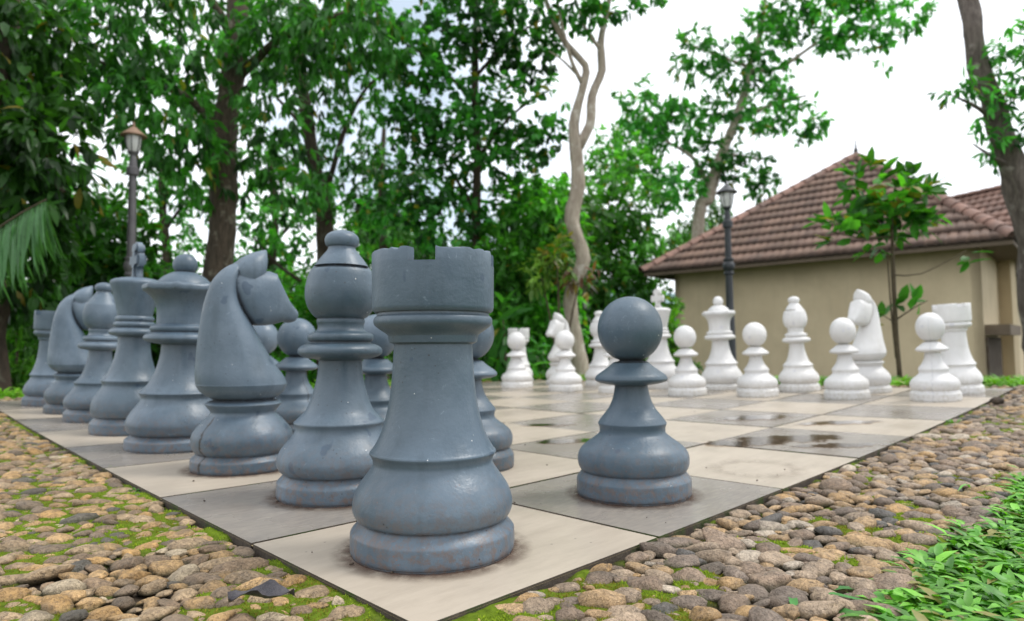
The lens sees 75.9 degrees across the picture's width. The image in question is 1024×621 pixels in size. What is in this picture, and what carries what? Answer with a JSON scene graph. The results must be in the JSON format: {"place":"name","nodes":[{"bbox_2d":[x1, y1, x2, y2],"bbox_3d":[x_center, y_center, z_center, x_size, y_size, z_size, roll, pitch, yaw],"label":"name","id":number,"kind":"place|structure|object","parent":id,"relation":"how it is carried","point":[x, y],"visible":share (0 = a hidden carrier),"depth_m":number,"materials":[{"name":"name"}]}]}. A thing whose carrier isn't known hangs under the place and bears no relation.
{"place":"outdoors","nodes":[
{"label":"outdoors","id":0,"kind":"place"},
{"bbox_2d":[293,288,675,319],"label":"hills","id":1,"kind":"structure","parent":0,"point":[667,293],"depth_m":281.96,"materials":[{"name":"green plant"}]},
{"bbox_2d":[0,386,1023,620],"bbox_3d":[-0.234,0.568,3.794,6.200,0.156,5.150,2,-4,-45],"label":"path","id":2,"kind":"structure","parent":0,"point":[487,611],"depth_m":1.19,"materials":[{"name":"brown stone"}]},
{"bbox_2d":[0,379,1023,620],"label":"pebbles","id":3,"kind":"object","parent":2,"relation":"on","point":[762,581],"visible":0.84,"depth_m":1.25,"materials":[{"name":"stone"}]},
{"bbox_2d":[227,579,294,601],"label":"dead leaf","id":4,"kind":"object","parent":3,"relation":"on","point":[270,588],"visible":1,"depth_m":0.97,"materials":[{"name":"grey plant"}]},
{"bbox_2d":[0,414,1022,620],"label":"moss","id":5,"kind":"object","parent":3,"relation":"on","point":[577,581],"visible":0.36,"depth_m":1.24,"materials":[{"name":"green plant"}]},
{"bbox_2d":[989,397,1004,404],"bbox_3d":[2.619,0.488,3.548,0.076,0.048,0.071,2,-4,-45],"label":"dark stone","id":6,"kind":"object","parent":3,"relation":"on","point":[996,400],"visible":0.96,"depth_m":3.52,"materials":[{"name":"grey stone"}]},
{"bbox_2d":[26,0,1023,292],"label":"sky","id":7,"kind":"structure","parent":0,"point":[896,116],"materials":[{"name":"white"}]},
{"bbox_3d":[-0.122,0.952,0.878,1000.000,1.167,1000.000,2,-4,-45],"label":"ground","id":8,"kind":"structure","parent":0,"visible":0},
{"bbox_2d":[6,315,38,391],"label":"bush","id":9,"kind":"object","parent":8,"relation":"on","point":[21,370],"visible":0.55,"depth_m":6.67,"materials":[{"name":"green plant"}]},
{"bbox_2d":[0,199,67,306],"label":"palm frond","id":10,"kind":"object","parent":8,"relation":"on","point":[31,230],"visible":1,"depth_m":4.47,"materials":[{"name":"green plant"}]},
{"bbox_2d":[0,0,117,392],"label":"shaded tree","id":11,"kind":"object","parent":8,"relation":"on","point":[36,108],"visible":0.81,"depth_m":5.68,"materials":[{"name":"green plant"}]},
{"bbox_2d":[8,182,173,390],"bbox_3d":[-5.227,-0.078,7.959,1.733,2.986,1.982,-1,-3,5],"label":"bush","id":12,"kind":"object","parent":8,"relation":"on","point":[106,259],"visible":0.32,"depth_m":7.94,"materials":[{"name":"green plant"}]},
{"bbox_2d":[58,131,208,278],"bbox_3d":[-7.667,-0.664,13.063,4.172,5.935,2.128,0,-3,-4],"label":"background tree","id":13,"kind":"object","parent":8,"relation":"on","point":[163,191],"visible":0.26,"depth_m":12.93,"materials":[{"name":"green plant"}]},
{"bbox_2d":[120,122,146,276],"bbox_3d":[-3.504,-0.422,6.040,0.222,2.685,0.222,2,-4,-45],"label":"lamp post","id":14,"kind":"object","parent":8,"relation":"on","point":[133,136],"visible":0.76,"depth_m":6.04,"materials":[{"name":"grey metal"}]},
{"bbox_2d":[112,263,201,368],"bbox_3d":[-5.125,0.304,9.394,2.668,2.184,1.815,0,-3,-13],"label":"bush","id":15,"kind":"object","parent":8,"relation":"on","point":[155,350],"visible":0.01,"depth_m":9.26,"materials":[{"name":"green plant"}]},
{"bbox_2d":[25,0,441,282],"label":"broadleaf tree","id":16,"kind":"object","parent":8,"relation":"on","point":[236,62],"visible":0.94,"depth_m":7.55,"materials":[{"name":"green plant"}]},
{"bbox_2d":[203,125,341,350],"bbox_3d":[-4.629,-0.797,12.924,2.272,5.771,2.126,2,-4,-45],"label":"background tree","id":17,"kind":"object","parent":8,"relation":"on","point":[288,256],"visible":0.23,"depth_m":12.94,"materials":[{"name":"green plant"}]},
{"bbox_2d":[219,0,431,377],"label":"slender tree","id":18,"kind":"object","parent":8,"relation":"on","point":[325,223],"visible":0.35,"depth_m":10.39,"materials":[{"name":"green plant"}]},
{"bbox_2d":[269,261,392,385],"bbox_3d":[-3.405,0.347,11.274,3.319,2.400,2.272,-1,-3,4],"label":"bush","id":19,"kind":"object","parent":8,"relation":"on","point":[299,305],"visible":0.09,"depth_m":11.15,"materials":[{"name":"green plant"}]},
{"bbox_2d":[6,170,733,384],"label":"woodland","id":20,"kind":"object","parent":8,"relation":"on","point":[596,211],"visible":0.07,"depth_m":20.88,"materials":[{"name":"green plant"}]},
{"bbox_2d":[333,128,464,381],"bbox_3d":[-2.449,-0.919,13.884,3.046,5.968,1.871,-1,-3,2],"label":"background tree","id":21,"kind":"object","parent":8,"relation":"on","point":[385,242],"visible":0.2,"depth_m":13.92,"materials":[{"name":"green plant"}]},
{"bbox_2d":[369,217,529,363],"bbox_3d":[-0.942,0.094,9.998,2.870,3.106,2.856,2,-4,-45],"label":"bush","id":22,"kind":"object","parent":8,"relation":"on","point":[449,233],"visible":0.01,"depth_m":9.71,"materials":[{"name":"green plant"}]},
{"bbox_2d":[346,0,576,254],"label":"broadleaf tree","id":23,"kind":"object","parent":8,"relation":"on","point":[507,43],"visible":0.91,"depth_m":8.71,"materials":[{"name":"green plant"}]},
{"bbox_2d":[0,380,1013,620],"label":"chessboard","id":24,"kind":"object","parent":8,"relation":"on","point":[562,533],"visible":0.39,"depth_m":1.87,"materials":[{"name":"tile"}]},
{"bbox_2d":[21,310,57,406],"bbox_3d":[-2.818,0.292,4.015,0.265,0.576,0.265,1,-3,17],"label":"chess rook","id":25,"kind":"object","parent":24,"relation":"on","point":[41,380],"visible":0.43,"depth_m":3.93,"materials":[{"name":"grey paint"}]},
{"bbox_2d":[42,286,92,414],"bbox_3d":[-2.439,0.214,3.696,0.294,0.718,0.284,4,-4,-39],"label":"chess knight","id":26,"kind":"object","parent":24,"relation":"on","point":[67,357],"visible":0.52,"depth_m":3.60,"materials":[{"name":"grey paint"}]},
{"bbox_2d":[62,282,117,422],"bbox_3d":[-2.118,0.210,3.381,0.295,0.710,0.295,2,-3,-12],"label":"chess bishop","id":27,"kind":"object","parent":24,"relation":"on","point":[99,315],"visible":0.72,"depth_m":3.31,"materials":[{"name":"grey paint"}]},
{"bbox_2d":[88,242,157,436],"bbox_3d":[-1.711,0.119,2.974,0.315,0.863,0.315,4,-4,-45],"label":"chess king","id":28,"kind":"object","parent":24,"relation":"on","point":[125,380],"visible":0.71,"depth_m":2.89,"materials":[{"name":"grey paint"}]},
{"bbox_2d":[123,254,212,453],"bbox_3d":[-1.293,0.154,2.572,0.370,0.757,0.370,-1,-4,28],"label":"chess queen","id":29,"kind":"object","parent":24,"relation":"on","point":[169,413],"visible":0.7,"depth_m":2.46,"materials":[{"name":"grey paint"}]},
{"bbox_2d":[188,470,276,476],"bbox_3d":[-0.873,0.506,2.125,0.386,0.006,0.386,2,-4,-45],"label":"dirt ring","id":30,"kind":"object","parent":24,"relation":"on","point":[226,476],"visible":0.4,"depth_m":2.00,"materials":[{"name":"brown soil"}]},
{"bbox_2d":[189,250,297,476],"bbox_3d":[-0.868,0.153,2.148,0.319,0.718,0.309,3,-4,-38],"label":"chess knight","id":31,"kind":"object","parent":24,"relation":"on","point":[243,427],"visible":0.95,"depth_m":2.04,"materials":[{"name":"grey paint"}]},
{"bbox_2d":[253,325,278,398],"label":"chess pawn","id":32,"kind":"object","parent":24,"relation":"on","point":[267,334],"visible":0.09,"depth_m":3.27,"materials":[{"name":"grey paint"}]},
{"bbox_2d":[276,318,317,432],"bbox_3d":[-0.958,0.294,2.915,0.291,0.522,0.291,-2,-4,39],"label":"chess pawn","id":33,"kind":"object","parent":24,"relation":"on","point":[294,396],"visible":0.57,"depth_m":2.85,"materials":[{"name":"grey paint"}]},
{"bbox_2d":[270,494,351,508],"bbox_3d":[-0.460,0.485,1.743,0.393,0.004,0.393,2,-4,-45],"label":"dirt ring","id":34,"kind":"object","parent":24,"relation":"on","point":[283,504],"visible":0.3,"depth_m":1.60,"materials":[{"name":"brown soil"}]},
{"bbox_2d":[276,230,383,507],"bbox_3d":[-0.461,0.137,1.763,0.317,0.710,0.317,1,-3,-17],"label":"chess bishop","id":35,"kind":"object","parent":24,"relation":"on","point":[323,459],"visible":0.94,"depth_m":1.68,"materials":[{"name":"grey paint"}]},
{"bbox_2d":[362,314,393,424],"bbox_3d":[-0.533,0.276,2.570,0.285,0.522,0.285,-2,-4,34],"label":"chess pawn","id":36,"kind":"object","parent":24,"relation":"on","point":[377,369],"visible":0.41,"depth_m":2.51,"materials":[{"name":"grey paint"}]},
{"bbox_2d":[350,245,513,575],"bbox_3d":[-0.154,0.176,1.288,0.315,0.576,0.315,-1,-3,4],"label":"chess rook","id":37,"kind":"object","parent":24,"relation":"on","point":[432,495],"visible":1,"depth_m":1.19,"materials":[{"name":"grey paint"}]},
{"bbox_2d":[343,540,520,576],"bbox_3d":[-0.153,0.457,1.272,0.393,0.002,0.393,2,-4,-45],"label":"dirt ring","id":38,"kind":"object","parent":24,"relation":"on","point":[365,568],"visible":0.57,"depth_m":1.15,"materials":[{"name":"brown soil"}]},
{"bbox_2d":[192,411,784,572],"bbox_3d":[-0.045,0.569,3.754,4.022,0.051,3.842,2,-4,-45],"label":"debris","id":39,"kind":"object","parent":24,"relation":"on","point":[392,571],"visible":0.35,"depth_m":1.65,"materials":[{"name":"brown plant"}]},
{"bbox_2d":[472,325,513,471],"bbox_3d":[-0.143,0.251,2.151,0.297,0.522,0.297,0,-3,-6],"label":"chess pawn","id":40,"kind":"object","parent":24,"relation":"on","point":[499,434],"visible":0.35,"depth_m":2.09,"materials":[{"name":"grey paint"}]},
{"bbox_2d":[501,332,532,388],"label":"chess pawn","id":41,"kind":"object","parent":24,"relation":"on","point":[516,375],"visible":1,"depth_m":6.04,"materials":[{"name":"white paint"}]},
{"bbox_2d":[506,328,532,381],"bbox_3d":[0.074,0.477,6.968,0.299,0.576,0.299,0,-3,-6],"label":"chess rook","id":42,"kind":"object","parent":24,"relation":"on","point":[524,332],"visible":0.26,"depth_m":6.90,"materials":[{"name":"white paint"}]},
{"bbox_2d":[522,423,575,425],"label":"puddle","id":43,"kind":"object","parent":24,"relation":"on","point":[550,424],"visible":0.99,"depth_m":3.24,"materials":[{"name":"liquid"}]},
{"bbox_2d":[546,312,572,384],"bbox_3d":[0.469,0.377,6.521,0.297,0.718,0.287,1,-4,-36],"label":"chess knight","id":44,"kind":"object","parent":24,"relation":"on","point":[558,323],"visible":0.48,"depth_m":6.46,"materials":[{"name":"white paint"}]},
{"bbox_2d":[539,438,590,443],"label":"puddle","id":45,"kind":"object","parent":24,"relation":"on","point":[584,440],"visible":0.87,"depth_m":2.66,"materials":[{"name":"liquid"}]},
{"bbox_2d":[549,330,582,391],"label":"chess pawn","id":46,"kind":"object","parent":24,"relation":"on","point":[565,377],"visible":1,"depth_m":5.56,"materials":[{"name":"white paint"}]},
{"bbox_2d":[585,311,608,386],"bbox_3d":[0.829,0.357,6.189,0.301,0.710,0.301,1,-4,-45],"label":"chess bishop","id":47,"kind":"object","parent":24,"relation":"on","point":[599,363],"visible":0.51,"depth_m":6.12,"materials":[{"name":"white paint"}]},
{"bbox_2d":[598,352,618,393],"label":"chess pawn","id":48,"kind":"object","parent":24,"relation":"on","point":[605,388],"visible":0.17,"depth_m":5.27,"materials":[{"name":"white paint"}]},
{"bbox_2d":[577,296,691,506],"bbox_3d":[0.316,0.223,1.738,0.297,0.522,0.297,-2,-4,28],"label":"chess pawn","id":49,"kind":"object","parent":24,"relation":"on","point":[632,453],"visible":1,"depth_m":1.66,"materials":[{"name":"grey paint"}]},
{"bbox_2d":[575,492,694,506],"bbox_3d":[0.320,0.478,1.724,0.370,0.002,0.370,2,-4,-45],"label":"dirt ring","id":50,"kind":"object","parent":24,"relation":"on","point":[690,498],"visible":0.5,"depth_m":1.63,"materials":[{"name":"brown soil"}]},
{"bbox_2d":[646,289,675,389],"bbox_3d":[1.273,0.242,5.674,0.315,0.864,0.315,1,-4,-45],"label":"chess king","id":51,"kind":"object","parent":24,"relation":"on","point":[660,358],"visible":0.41,"depth_m":5.59,"materials":[{"name":"white paint"}]},
{"bbox_2d":[668,325,706,396],"bbox_3d":[1.296,0.372,4.891,0.282,0.522,0.282,-4,-4,38],"label":"chess pawn","id":52,"kind":"object","parent":24,"relation":"on","point":[686,380],"visible":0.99,"depth_m":4.82,"materials":[{"name":"white paint"}]},
{"bbox_2d":[701,296,742,390],"bbox_3d":[1.687,0.263,5.323,0.329,0.757,0.329,-4,-3,34],"label":"chess queen","id":53,"kind":"object","parent":24,"relation":"on","point":[722,372],"visible":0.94,"depth_m":5.24,"materials":[{"name":"white paint"}]},
{"bbox_2d":[705,440,787,445],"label":"puddle","id":54,"kind":"object","parent":24,"relation":"on","point":[731,443],"visible":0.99,"depth_m":2.53,"materials":[{"name":"liquid"}]},
{"bbox_2d":[717,415,794,419],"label":"puddle","id":55,"kind":"object","parent":24,"relation":"on","point":[749,417],"visible":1,"depth_m":3.36,"materials":[{"name":"liquid"}]},
{"bbox_2d":[737,322,778,397],"bbox_3d":[1.711,0.343,4.608,0.279,0.522,0.279,-3,-3,9],"label":"chess pawn","id":56,"kind":"object","parent":24,"relation":"on","point":[756,380],"visible":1,"depth_m":4.54,"materials":[{"name":"white paint"}]},
{"bbox_2d":[715,434,842,442],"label":"puddle","id":57,"kind":"object","parent":24,"relation":"on","point":[806,438],"visible":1,"depth_m":2.63,"materials":[{"name":"liquid"}]},
{"bbox_2d":[778,296,819,391],"bbox_3d":[2.130,0.248,4.917,0.285,0.710,0.285,-3,-3,9],"label":"chess bishop","id":58,"kind":"object","parent":24,"relation":"on","point":[798,373],"visible":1,"depth_m":4.85,"materials":[{"name":"white paint"}]},
{"bbox_2d":[793,420,878,424],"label":"puddle","id":59,"kind":"object","parent":24,"relation":"on","point":[838,422],"visible":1,"depth_m":3.06,"materials":[{"name":"liquid"}]},
{"bbox_2d":[792,443,897,447],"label":"puddle","id":60,"kind":"object","parent":24,"relation":"on","point":[832,445],"visible":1,"depth_m":2.42,"materials":[{"name":"liquid"}]},
{"bbox_2d":[824,318,870,399],"bbox_3d":[2.134,0.306,4.215,0.267,0.522,0.267,-4,-3,22],"label":"chess pawn","id":61,"kind":"object","parent":24,"relation":"on","point":[845,380],"visible":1,"depth_m":4.15,"materials":[{"name":"white paint"}]},
{"bbox_2d":[847,289,891,393],"bbox_3d":[2.448,0.210,4.548,0.281,0.718,0.272,-1,-3,-25],"label":"chess knight","id":62,"kind":"object","parent":24,"relation":"on","point":[868,342],"visible":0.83,"depth_m":4.48,"materials":[{"name":"white paint"}]},
{"bbox_2d":[909,313,962,401],"bbox_3d":[2.487,0.272,3.885,0.263,0.522,0.263,0,-4,-45],"label":"chess pawn","id":63,"kind":"object","parent":24,"relation":"on","point":[933,380],"visible":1,"depth_m":3.83,"materials":[{"name":"white paint"}]},
{"bbox_2d":[932,303,984,394],"bbox_3d":[2.849,0.245,4.226,0.277,0.576,0.277,-3,-3,2],"label":"chess rook","id":64,"kind":"object","parent":24,"relation":"on","point":[958,360],"visible":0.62,"depth_m":4.14,"materials":[{"name":"white paint"}]},
{"bbox_2d":[0,372,1023,620],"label":"grass","id":65,"kind":"structure","parent":8,"relation":"on","point":[962,582],"depth_m":1.12,"materials":[{"name":"green plant"}]},
{"bbox_2d":[478,289,551,381],"bbox_3d":[0.107,0.434,7.398,0.961,1.371,1.131,-2,-3,18],"label":"broadleaf plant","id":66,"kind":"object","parent":8,"relation":"on","point":[500,336],"visible":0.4,"depth_m":7.35,"materials":[{"name":"green plant"}]},
{"bbox_2d":[451,168,600,375],"bbox_3d":[0.215,-0.227,8.943,2.394,3.320,1.914,2,-4,-45],"label":"bush","id":67,"kind":"object","parent":8,"relation":"on","point":[527,239],"visible":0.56,"depth_m":8.60,"materials":[{"name":"green plant"}]},
{"bbox_2d":[509,223,601,344],"bbox_3d":[0.551,-0.082,8.065,0.934,1.988,1.130,2,-4,-45],"label":"croton bush","id":68,"kind":"object","parent":8,"relation":"on","point":[549,261],"visible":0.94,"depth_m":8.00,"materials":[{"name":"green plant"}]},
{"bbox_2d":[513,0,668,374],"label":"forked tree","id":69,"kind":"object","parent":8,"relation":"on","point":[577,144],"visible":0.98,"depth_m":8.14,"materials":[{"name":"brown plant"}]},
{"bbox_2d":[568,122,689,360],"bbox_3d":[3.941,-1.893,22.938,5.815,9.981,5.104,2,-4,-45],"label":"bush","id":70,"kind":"object","parent":8,"relation":"on","point":[625,273],"visible":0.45,"depth_m":22.73,"materials":[{"name":"green plant"}]},
{"bbox_2d":[653,290,702,374],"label":"bush","id":71,"kind":"object","parent":8,"relation":"on","point":[672,328],"visible":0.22,"depth_m":10.10,"materials":[{"name":"green plant"}]},
{"bbox_2d":[716,180,737,360],"bbox_3d":[3.457,-0.351,10.448,0.340,3.514,0.340,2,-4,-45],"label":"lamp post","id":72,"kind":"object","parent":8,"relation":"on","point":[726,192],"visible":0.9,"depth_m":10.43,"materials":[{"name":"black metal"}]},
{"bbox_2d":[598,0,939,238],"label":"lacy tree","id":73,"kind":"object","parent":8,"relation":"on","point":[657,126],"visible":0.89,"depth_m":26.84,"materials":[{"name":"green plant"}]},
{"bbox_2d":[788,586,864,620],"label":"weed tuft","id":74,"kind":"object","parent":8,"relation":"on","point":[793,601],"visible":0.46,"depth_m":1.01,"materials":[{"name":"green plant"}]},
{"bbox_2d":[638,138,1023,379],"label":"house","id":75,"kind":"structure","parent":8,"relation":"on","point":[778,261],"depth_m":18.16,"materials":[{"name":"paint"}]},
{"bbox_2d":[985,337,1002,379],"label":"pillar","id":76,"kind":"structure","parent":75,"relation":"in","point":[993,345],"depth_m":16.62,"materials":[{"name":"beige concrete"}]},
{"bbox_2d":[802,146,993,377],"bbox_3d":[3.555,-0.418,6.123,1.643,2.132,0.841,0,-3,-3],"label":"sapling","id":77,"kind":"object","parent":8,"relation":"on","point":[871,208],"visible":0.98,"depth_m":6.09,"materials":[{"name":"green plant"}]},
{"bbox_2d":[884,185,1020,379],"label":"house","id":78,"kind":"structure","parent":8,"relation":"on","point":[989,201],"depth_m":18.39,"materials":[{"name":"ceramic"}]},
{"bbox_2d":[927,0,1023,352],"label":"leaning tree","id":79,"kind":"object","parent":8,"relation":"on","point":[1005,154],"visible":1,"depth_m":6.72,"materials":[{"name":"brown plant"}]},
{"bbox_2d":[958,483,1023,504],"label":"weed tuft","id":80,"kind":"object","parent":8,"relation":"on","point":[968,485],"visible":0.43,"depth_m":1.69,"materials":[{"name":"green plant"}]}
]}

